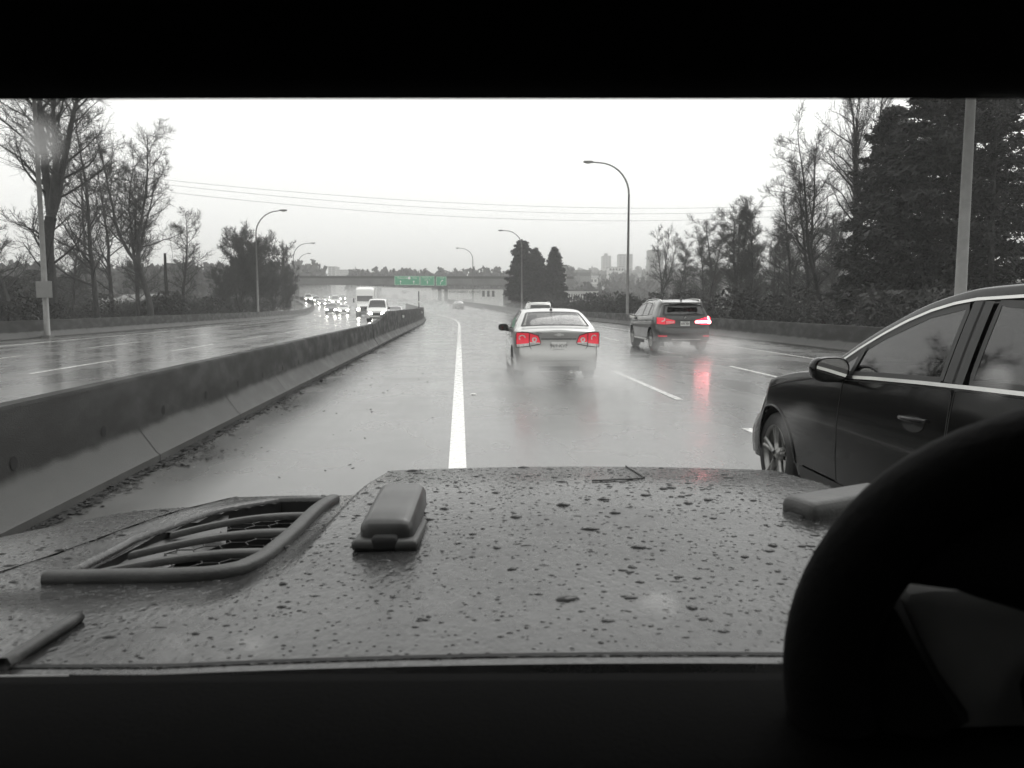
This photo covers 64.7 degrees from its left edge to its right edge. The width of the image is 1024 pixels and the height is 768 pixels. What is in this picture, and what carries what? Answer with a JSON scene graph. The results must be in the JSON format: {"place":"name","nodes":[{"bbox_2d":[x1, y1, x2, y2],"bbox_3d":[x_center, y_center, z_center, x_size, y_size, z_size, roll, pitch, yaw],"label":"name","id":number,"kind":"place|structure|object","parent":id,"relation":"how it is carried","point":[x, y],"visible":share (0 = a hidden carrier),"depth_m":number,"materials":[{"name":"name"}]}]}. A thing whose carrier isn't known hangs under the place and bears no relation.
{"place":"outdoors","nodes":[
{"label":"outdoors","id":0,"kind":"place"},
{"bbox_2d":[324,303,338,313],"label":"suv","id":1,"kind":"object","parent":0,"point":[331,307],"visible":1,"depth_m":119.54,"materials":[{"name":"grey paint"}]},
{"bbox_2d":[0,298,846,676],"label":"road","id":2,"kind":"structure","parent":0,"point":[602,416],"depth_m":12.75,"materials":[{"name":"grey asphalt"}]},
{"bbox_2d":[0,296,314,341],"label":"verge barrier","id":3,"kind":"object","parent":2,"relation":"on","point":[20,330],"visible":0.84,"depth_m":47.09,"materials":[{"name":"concrete"}]},
{"bbox_2d":[4,299,365,373],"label":"oncoming lane markings","id":4,"kind":"object","parent":2,"relation":"on","point":[136,342],"visible":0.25,"depth_m":32.40,"materials":[{"name":"white paint"}]},
{"bbox_2d":[0,324,378,536],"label":"concrete barrier","id":5,"kind":"object","parent":2,"relation":"on","point":[62,450],"visible":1,"depth_m":7.66,"materials":[{"name":"grey concrete"}]},
{"bbox_2d":[23,323,443,531],"bbox_3d":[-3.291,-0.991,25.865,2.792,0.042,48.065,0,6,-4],"label":"leaf litter","id":6,"kind":"object","parent":2,"relation":"on","point":[63,516],"visible":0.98,"depth_m":8.12,"materials":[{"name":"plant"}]},
{"bbox_2d":[353,287,376,316],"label":"truck","id":7,"kind":"object","parent":2,"relation":"on","point":[364,295],"visible":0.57,"depth_m":104.52,"materials":[{"name":"white paint"}]},
{"bbox_2d":[364,299,389,321],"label":"van","id":8,"kind":"object","parent":2,"relation":"on","point":[376,308],"visible":0.78,"depth_m":74.41,"materials":[{"name":"white paint"}]},
{"bbox_2d":[370,303,425,346],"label":"tall barrier","id":9,"kind":"object","parent":2,"relation":"on","point":[388,326],"visible":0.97,"depth_m":40.04,"materials":[{"name":"concrete"}]},
{"bbox_2d":[396,303,465,467],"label":"lane edge line","id":10,"kind":"object","parent":2,"relation":"on","point":[457,456],"visible":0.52,"depth_m":10.85,"materials":[{"name":"white paint"}]},
{"bbox_2d":[0,0,1023,767],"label":"off road vehicle","id":11,"kind":"object","parent":2,"relation":"on","point":[526,616],"visible":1,"depth_m":0.51,"materials":[{"name":"grey paint"}]},
{"bbox_2d":[519,302,550,310],"bbox_3d":[1.618,-4.428,52.117,2.256,1.742,4.609,0,6,-4],"label":"suv","id":12,"kind":"object","parent":2,"relation":"on","point":[538,305],"visible":0.23,"depth_m":50.08,"materials":[{"name":"silver metal"}]},
{"bbox_2d":[498,301,599,376],"bbox_3d":[0.803,-1.080,18.576,2.171,1.624,4.589,0,6,-4],"label":"silver sedan","id":13,"kind":"object","parent":2,"relation":"on","point":[551,339],"visible":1,"depth_m":16.44,"materials":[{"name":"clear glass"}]},
{"bbox_2d":[390,300,776,432],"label":"lane dashes","id":14,"kind":"structure","parent":2,"relation":"on","point":[667,394],"depth_m":16.57,"materials":[{"name":"white paint"}]},
{"bbox_2d":[447,300,884,351],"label":"roadside barrier","id":15,"kind":"object","parent":2,"relation":"on","point":[844,338],"visible":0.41,"depth_m":32.33,"materials":[{"name":"concrete"}]},
{"bbox_2d":[629,298,710,349],"bbox_3d":[5.552,-2.178,29.008,2.368,1.774,4.887,0,6,-4],"label":"dark suv","id":16,"kind":"object","parent":2,"relation":"on","point":[657,323],"visible":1,"depth_m":26.79,"materials":[{"name":"grey metal"}]},
{"bbox_2d":[752,283,1023,487],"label":"sedan","id":17,"kind":"object","parent":2,"relation":"on","point":[873,407],"visible":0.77,"depth_m":4.72,"materials":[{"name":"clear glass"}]},
{"bbox_2d":[0,99,1023,275],"label":"sky","id":18,"kind":"structure","parent":0,"point":[695,157],"materials":[{"name":"white"}]},
{"bbox_2d":[265,281,780,314],"bbox_3d":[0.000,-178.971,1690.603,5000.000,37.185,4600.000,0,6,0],"label":"ground","id":19,"kind":"structure","parent":0,"point":[299,307],"depth_m":212.20,"materials":[{"name":"grey"}]},
{"bbox_2d":[0,224,35,320],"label":"bare tree","id":20,"kind":"object","parent":19,"relation":"on","point":[4,290],"visible":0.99,"depth_m":40.44,"materials":[{"name":"grey plant"}]},
{"bbox_2d":[0,299,67,320],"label":"shrub","id":21,"kind":"object","parent":19,"relation":"on","point":[18,305],"visible":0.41,"depth_m":40.19,"materials":[{"name":"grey plant"}]},
{"bbox_2d":[0,291,72,320],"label":"shrub","id":22,"kind":"object","parent":19,"relation":"on","point":[22,296],"visible":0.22,"depth_m":41.75,"materials":[{"name":"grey plant"}]},
{"bbox_2d":[17,269,66,305],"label":"conifer tree","id":23,"kind":"object","parent":19,"relation":"on","point":[29,283],"visible":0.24,"depth_m":93.43,"materials":[{"name":"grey plant"}]},
{"bbox_2d":[32,100,54,337],"bbox_3d":[-19.912,-9.312,36.867,3.761,14.641,0.420,0,6,0],"label":"street lamp","id":24,"kind":"object","parent":19,"relation":"on","point":[46,320],"visible":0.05,"depth_m":36.99,"materials":[{"name":"metal"}]},
{"bbox_2d":[36,281,52,297],"bbox_3d":[-21.512,-4.354,37.220,0.740,0.760,0.125,0,6,0],"label":"square sign","id":25,"kind":"object","parent":24,"relation":"attached to","point":[43,289],"visible":1,"depth_m":37.16,"materials":[{"name":"metal"}]},
{"bbox_2d":[24,286,95,318],"bbox_3d":[-27.205,-4.221,46.540,4.251,3.388,5.410,1,6,13],"label":"shrub","id":26,"kind":"object","parent":19,"relation":"on","point":[27,291],"visible":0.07,"depth_m":46.68,"materials":[{"name":"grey plant"}]},
{"bbox_2d":[37,300,97,318],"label":"shrub","id":27,"kind":"object","parent":19,"relation":"on","point":[57,309],"visible":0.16,"depth_m":44.62,"materials":[{"name":"grey plant"}]},
{"bbox_2d":[14,106,121,317],"bbox_3d":[-26.830,-10.115,49.605,6.728,14.444,7.100,4,7,33],"label":"bare tree","id":28,"kind":"object","parent":19,"relation":"on","point":[92,267],"visible":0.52,"depth_m":49.36,"materials":[{"name":"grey plant"}]},
{"bbox_2d":[0,99,145,318],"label":"bare tree","id":29,"kind":"object","parent":19,"relation":"on","point":[54,178],"visible":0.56,"depth_m":42.92,"materials":[{"name":"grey plant"}]},
{"bbox_2d":[55,202,100,312],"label":"bare tree","id":30,"kind":"object","parent":19,"relation":"on","point":[73,286],"visible":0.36,"depth_m":61.24,"materials":[{"name":"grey plant"}]},
{"bbox_2d":[76,173,87,288],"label":"utility pole","id":31,"kind":"object","parent":19,"relation":"on","point":[84,237],"visible":0.02,"depth_m":103.72,"materials":[{"name":"grey wood"}]},
{"bbox_2d":[88,171,832,207],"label":"power line","id":32,"kind":"object","parent":31,"relation":"attached to","point":[414,200],"visible":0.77,"depth_m":116.11,"materials":[{"name":"metal"}]},
{"bbox_2d":[89,175,838,213],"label":"power line","id":33,"kind":"object","parent":31,"relation":"attached to","point":[446,208],"visible":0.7,"depth_m":119.56,"materials":[{"name":"metal"}]},
{"bbox_2d":[163,191,830,220],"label":"power line","id":34,"kind":"object","parent":31,"relation":"attached to","point":[437,215],"visible":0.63,"depth_m":118.31,"materials":[{"name":"metal"}]},
{"bbox_2d":[54,148,124,314],"bbox_3d":[-33.116,-11.778,65.411,6.844,14.888,6.735,1,6,10],"label":"bare tree","id":35,"kind":"object","parent":19,"relation":"on","point":[109,277],"visible":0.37,"depth_m":64.64,"materials":[{"name":"grey plant"}]},
{"bbox_2d":[70,287,144,317],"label":"shrub","id":36,"kind":"object","parent":19,"relation":"on","point":[113,310],"visible":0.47,"depth_m":52.79,"materials":[{"name":"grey plant"}]},
{"bbox_2d":[68,102,199,315],"bbox_3d":[-26.892,-11.761,57.644,8.960,16.108,6.442,-3,6,-28],"label":"bare tree","id":37,"kind":"object","parent":19,"relation":"on","point":[143,285],"visible":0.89,"depth_m":57.54,"materials":[{"name":"grey plant"}]},
{"bbox_2d":[106,146,172,315],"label":"bare tree","id":38,"kind":"object","parent":19,"relation":"on","point":[137,291],"visible":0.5,"depth_m":59.99,"materials":[{"name":"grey plant"}]},
{"bbox_2d":[122,291,193,316],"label":"shrub","id":39,"kind":"object","parent":19,"relation":"on","point":[156,300],"visible":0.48,"depth_m":60.62,"materials":[{"name":"grey plant"}]},
{"bbox_2d":[163,253,168,307],"bbox_3d":[-26.685,-7.142,62.599,0.478,5.903,0.538,0,6,0],"label":"dead snag","id":40,"kind":"object","parent":19,"relation":"on","point":[165,275],"visible":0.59,"depth_m":62.38,"materials":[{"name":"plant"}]},
{"bbox_2d":[122,289,215,315],"bbox_3d":[-26.475,-5.926,63.041,6.672,3.700,5.990,-1,6,-9],"label":"shrub","id":41,"kind":"object","parent":19,"relation":"on","point":[179,298],"visible":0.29,"depth_m":62.47,"materials":[{"name":"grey plant"}]},
{"bbox_2d":[147,207,211,314],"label":"bare tree","id":42,"kind":"object","parent":19,"relation":"on","point":[185,265],"visible":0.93,"depth_m":65.69,"materials":[{"name":"grey plant"}]},
{"bbox_2d":[190,303,216,313],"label":"shrub","id":43,"kind":"object","parent":19,"relation":"on","point":[203,308],"visible":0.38,"depth_m":69.18,"materials":[{"name":"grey plant"}]},
{"bbox_2d":[191,294,239,313],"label":"shrub","id":44,"kind":"object","parent":19,"relation":"on","point":[218,301],"visible":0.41,"depth_m":79.32,"materials":[{"name":"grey plant"}]},
{"bbox_2d":[202,261,240,312],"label":"dense tree","id":45,"kind":"object","parent":19,"relation":"on","point":[222,284],"visible":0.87,"depth_m":81.51,"materials":[{"name":"grey plant"}]},
{"bbox_2d":[217,226,268,312],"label":"dense tree","id":46,"kind":"object","parent":19,"relation":"on","point":[245,268],"visible":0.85,"depth_m":84.86,"materials":[{"name":"black plant"}]},
{"bbox_2d":[230,221,281,311],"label":"dense tree","id":47,"kind":"object","parent":19,"relation":"on","point":[245,232],"visible":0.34,"depth_m":90.58,"materials":[{"name":"grey plant"}]},
{"bbox_2d":[255,209,286,311],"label":"street lamp","id":48,"kind":"object","parent":19,"relation":"on","point":[283,210],"visible":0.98,"depth_m":83.07,"materials":[{"name":"metal"}]},
{"bbox_2d":[255,236,295,311],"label":"dense tree","id":49,"kind":"object","parent":19,"relation":"on","point":[276,288],"visible":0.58,"depth_m":103.13,"materials":[{"name":"black plant"}]},
{"bbox_2d":[279,261,299,310],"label":"dense tree","id":50,"kind":"object","parent":19,"relation":"on","point":[291,288],"visible":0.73,"depth_m":114.09,"materials":[{"name":"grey plant"}]},
{"bbox_2d":[328,266,339,295],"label":"office building","id":51,"kind":"structure","parent":19,"relation":"on","point":[332,270],"depth_m":635.04,"materials":[{"name":"grey concrete"}]},
{"bbox_2d":[336,270,349,295],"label":"office building","id":52,"kind":"structure","parent":19,"relation":"on","point":[340,289],"depth_m":636.55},
{"bbox_2d":[380,287,434,299],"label":"warehouse","id":53,"kind":"structure","parent":19,"relation":"on","point":[425,293],"depth_m":327.98,"materials":[{"name":"grey metal"}]},
{"bbox_2d":[281,276,573,301],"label":"overpass","id":54,"kind":"object","parent":19,"relation":"on","point":[358,281],"visible":0.46,"depth_m":253.94,"materials":[{"name":"concrete"}]},
{"bbox_2d":[394,276,419,284],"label":"road sign","id":55,"kind":"object","parent":54,"relation":"attached to","point":[406,280],"visible":1,"depth_m":245.07,"materials":[{"name":"metal"}]},
{"bbox_2d":[420,276,433,285],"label":"road sign","id":56,"kind":"object","parent":54,"relation":"attached to","point":[426,280],"visible":1,"depth_m":245.07,"materials":[{"name":"metal"}]},
{"bbox_2d":[27,290,839,324],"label":"scrub","id":57,"kind":"object","parent":19,"relation":"on","point":[575,297],"visible":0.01,"depth_m":99.62,"materials":[{"name":"black plant"}]},
{"bbox_2d":[432,289,503,305],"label":"warehouse","id":58,"kind":"structure","parent":19,"relation":"on","point":[489,296],"depth_m":298.24,"materials":[{"name":"grey metal"}]},
{"bbox_2d":[0,257,1023,307],"bbox_3d":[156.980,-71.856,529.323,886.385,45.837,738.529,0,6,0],"label":"wood","id":59,"kind":"object","parent":19,"relation":"on","point":[615,282],"visible":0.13,"depth_m":328.16,"materials":[{"name":"grey plant"}]},
{"bbox_2d":[503,239,540,308],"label":"conifer tree","id":60,"kind":"object","parent":19,"relation":"on","point":[529,271],"visible":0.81,"depth_m":137.87,"materials":[{"name":"black plant"}]},
{"bbox_2d":[529,247,547,297],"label":"conifer tree","id":61,"kind":"object","parent":19,"relation":"on","point":[536,254],"visible":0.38,"depth_m":140.59,"materials":[{"name":"grey plant"}]},
{"bbox_2d":[537,246,568,304],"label":"conifer tree","id":62,"kind":"object","parent":19,"relation":"on","point":[553,284],"visible":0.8,"depth_m":135.86,"materials":[{"name":"black plant"}]},
{"bbox_2d":[564,289,599,303],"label":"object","id":63,"kind":"object","parent":19,"relation":"on","point":[573,292],"visible":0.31,"depth_m":159.00,"materials":[{"name":"grey"}]},
{"bbox_2d":[574,270,591,286],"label":"building","id":64,"kind":"structure","parent":19,"relation":"on","point":[584,275],"depth_m":416.47,"materials":[{"name":"grey"}]},
{"bbox_2d":[562,288,615,311],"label":"shrub","id":65,"kind":"object","parent":19,"relation":"on","point":[588,305],"visible":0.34,"depth_m":96.05,"materials":[{"name":"grey plant"}]},
{"bbox_2d":[583,299,612,312],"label":"shrub","id":66,"kind":"object","parent":19,"relation":"on","point":[596,303],"visible":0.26,"depth_m":84.60,"materials":[{"name":"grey plant"}]},
{"bbox_2d":[601,253,610,270],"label":"apartment tower","id":67,"kind":"structure","parent":19,"relation":"on","point":[605,261],"depth_m":851.78,"materials":[{"name":"grey concrete"}]},
{"bbox_2d":[583,161,629,313],"bbox_3d":[7.417,-10.943,63.234,3.761,12.741,0.420,0,6,0],"label":"street lamp","id":68,"kind":"object","parent":19,"relation":"on","point":[627,271],"visible":1,"depth_m":63.09,"materials":[{"name":"metal"}]},
{"bbox_2d":[606,267,623,279],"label":"building","id":69,"kind":"structure","parent":19,"relation":"on","point":[610,270],"depth_m":515.40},
{"bbox_2d":[595,288,644,313],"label":"shrub","id":70,"kind":"object","parent":19,"relation":"on","point":[618,299],"visible":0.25,"depth_m":76.75,"materials":[{"name":"grey plant"}]},
{"bbox_2d":[617,254,632,270],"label":"apartment tower","id":71,"kind":"structure","parent":19,"relation":"on","point":[621,260],"depth_m":811.91,"materials":[{"name":"grey concrete"}]},
{"bbox_2d":[646,250,662,275],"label":"apartment block","id":72,"kind":"structure","parent":19,"relation":"on","point":[650,253],"depth_m":693.31,"materials":[{"name":"concrete"}]},
{"bbox_2d":[644,223,685,298],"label":"bare tree","id":73,"kind":"object","parent":19,"relation":"on","point":[667,278],"visible":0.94,"depth_m":77.21,"materials":[{"name":"grey plant"}]},
{"bbox_2d":[665,251,695,298],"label":"bare tree","id":74,"kind":"object","parent":19,"relation":"on","point":[677,289],"visible":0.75,"depth_m":83.13,"materials":[{"name":"grey plant"}]},
{"bbox_2d":[669,240,701,298],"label":"bare tree","id":75,"kind":"object","parent":19,"relation":"on","point":[681,255],"visible":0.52,"depth_m":96.38,"materials":[{"name":"grey plant"}]},
{"bbox_2d":[655,286,723,316],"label":"shrub","id":76,"kind":"object","parent":19,"relation":"on","point":[688,292],"visible":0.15,"depth_m":58.00,"materials":[{"name":"grey plant"}]},
{"bbox_2d":[681,226,719,301],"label":"bare tree","id":77,"kind":"object","parent":19,"relation":"on","point":[700,249],"visible":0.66,"depth_m":76.41,"materials":[{"name":"grey plant"}]},
{"bbox_2d":[681,210,739,315],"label":"bare tree","id":78,"kind":"object","parent":19,"relation":"on","point":[705,223],"visible":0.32,"depth_m":94.25,"materials":[{"name":"grey plant"}]},
{"bbox_2d":[685,221,736,301],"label":"bare tree","id":79,"kind":"object","parent":19,"relation":"on","point":[711,281],"visible":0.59,"depth_m":68.87,"materials":[{"name":"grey plant"}]},
{"bbox_2d":[689,207,775,304],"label":"bare tree","id":80,"kind":"object","parent":19,"relation":"on","point":[719,243],"visible":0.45,"depth_m":66.47,"materials":[{"name":"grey plant"}]},
{"bbox_2d":[678,281,788,320],"bbox_3d":[12.221,-3.913,43.388,6.259,3.471,5.619,3,6,28],"label":"shrub","id":81,"kind":"object","parent":19,"relation":"on","point":[738,304],"visible":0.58,"depth_m":42.65,"materials":[{"name":"black plant"}]},
{"bbox_2d":[715,203,759,308],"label":"bare tree","id":82,"kind":"object","parent":19,"relation":"on","point":[732,243],"visible":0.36,"depth_m":62.66,"materials":[{"name":"grey plant"}]},
{"bbox_2d":[723,196,764,297],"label":"bare tree","id":83,"kind":"object","parent":19,"relation":"on","point":[742,240],"visible":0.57,"depth_m":61.30,"materials":[{"name":"grey plant"}]},
{"bbox_2d":[730,196,773,313],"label":"bare tree","id":84,"kind":"object","parent":19,"relation":"on","point":[744,266],"visible":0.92,"depth_m":59.89,"materials":[{"name":"grey plant"}]},
{"bbox_2d":[742,211,770,299],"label":"bare tree","id":85,"kind":"object","parent":19,"relation":"on","point":[756,265],"visible":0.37,"depth_m":62.22,"materials":[{"name":"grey plant"}]},
{"bbox_2d":[755,242,799,300],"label":"bare tree","id":86,"kind":"object","parent":19,"relation":"on","point":[775,260],"visible":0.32,"depth_m":66.10,"materials":[{"name":"grey plant"}]},
{"bbox_2d":[758,224,800,300],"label":"bare tree","id":87,"kind":"object","parent":19,"relation":"on","point":[767,279],"visible":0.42,"depth_m":65.15,"materials":[{"name":"grey plant"}]},
{"bbox_2d":[734,287,830,322],"bbox_3d":[12.887,-3.243,38.918,5.158,2.860,4.631,1,6,5],"label":"shrub","id":88,"kind":"object","parent":19,"relation":"on","point":[784,299],"visible":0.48,"depth_m":38.34,"materials":[{"name":"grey plant"}]},
{"bbox_2d":[762,222,804,298],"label":"bare tree","id":89,"kind":"object","parent":19,"relation":"on","point":[784,259],"visible":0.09,"depth_m":74.74,"materials":[{"name":"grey plant"}]},
{"bbox_2d":[753,182,830,318],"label":"bare tree","id":90,"kind":"object","parent":19,"relation":"on","point":[790,260],"visible":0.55,"depth_m":51.80,"materials":[{"name":"grey plant"}]},
{"bbox_2d":[748,279,838,323],"bbox_3d":[15.978,-4.037,44.659,6.073,3.804,4.772,1,6,9],"label":"shrub","id":91,"kind":"object","parent":19,"relation":"on","point":[806,289],"visible":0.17,"depth_m":44.33,"materials":[{"name":"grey plant"}]},
{"bbox_2d":[757,101,844,310],"bbox_3d":[16.859,-8.758,45.480,4.812,13.235,6.692,5,8,44],"label":"bare tree","id":92,"kind":"object","parent":19,"relation":"on","point":[810,235],"visible":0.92,"depth_m":44.95,"materials":[{"name":"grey plant"}]},
{"bbox_2d":[759,152,845,321],"bbox_3d":[17.642,-7.995,47.820,5.624,11.274,4.310,4,7,37],"label":"bare tree","id":93,"kind":"object","parent":19,"relation":"on","point":[791,166],"visible":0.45,"depth_m":47.91,"materials":[{"name":"grey plant"}]},
{"bbox_2d":[768,291,859,324],"bbox_3d":[13.507,-2.809,35.388,4.098,2.567,3.220,-3,6,-27],"label":"shrub","id":94,"kind":"object","parent":19,"relation":"on","point":[811,319],"visible":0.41,"depth_m":35.07,"materials":[{"name":"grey plant"}]},
{"bbox_2d":[791,193,867,323],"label":"bare tree","id":95,"kind":"object","parent":19,"relation":"on","point":[829,288],"visible":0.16,"depth_m":77.06,"materials":[{"name":"grey plant"}]},
{"bbox_2d":[815,210,848,310],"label":"bare tree","id":96,"kind":"object","parent":19,"relation":"on","point":[839,214],"visible":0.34,"depth_m":68.06,"materials":[{"name":"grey plant"}]},
{"bbox_2d":[806,99,893,290],"bbox_3d":[19.090,-9.811,43.550,5.950,16.157,4.279,-2,6,-19],"label":"bare tree","id":97,"kind":"object","parent":19,"relation":"on","point":[855,150],"visible":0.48,"depth_m":43.16,"materials":[{"name":"grey plant"}]},
{"bbox_2d":[799,282,927,326],"bbox_3d":[14.257,-2.446,31.098,5.162,3.091,4.885,-3,7,-32],"label":"shrub","id":98,"kind":"object","parent":19,"relation":"on","point":[898,297],"visible":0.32,"depth_m":30.70,"materials":[{"name":"black plant"}]},
{"bbox_2d":[818,104,934,324],"bbox_3d":[18.002,-7.497,39.356,5.954,11.781,5.424,0,6,0],"label":"evergreen tree","id":99,"kind":"object","parent":19,"relation":"on","point":[884,130],"visible":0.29,"depth_m":38.76,"materials":[{"name":"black plant"}]},
{"bbox_2d":[822,99,1014,326],"bbox_3d":[17.951,-7.725,35.192,7.522,12.947,7.185,-1,6,-7],"label":"evergreen tree","id":100,"kind":"object","parent":19,"relation":"on","point":[894,174],"visible":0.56,"depth_m":34.71,"materials":[{"name":"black plant"}]},
{"bbox_2d":[863,276,1005,322],"bbox_3d":[13.967,-2.069,26.644,4.762,2.942,5.304,-2,6,-19],"label":"shrub","id":101,"kind":"object","parent":19,"relation":"on","point":[930,294],"visible":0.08,"depth_m":26.67,"materials":[{"name":"grey plant"}]},
{"bbox_2d":[891,99,1023,294],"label":"evergreen tree","id":102,"kind":"object","parent":19,"relation":"on","point":[984,148],"visible":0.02,"depth_m":39.06,"materials":[{"name":"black plant"}]},
{"bbox_2d":[954,99,975,294],"bbox_3d":[10.183,-6.895,20.927,3.761,12.941,0.420,0,6,0],"label":"street lamp","id":103,"kind":"object","parent":19,"relation":"on","point":[961,272],"visible":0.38,"depth_m":21.05,"materials":[{"name":"metal"}]},
{"bbox_2d":[918,99,1023,300],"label":"evergreen tree","id":104,"kind":"object","parent":19,"relation":"on","point":[1004,110],"visible":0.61,"depth_m":33.15,"materials":[{"name":"black plant"}]},
{"bbox_2d":[941,99,1023,283],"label":"evergreen tree","id":105,"kind":"object","parent":19,"relation":"on","point":[1018,144],"visible":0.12,"depth_m":37.60,"materials":[{"name":"black plant"}]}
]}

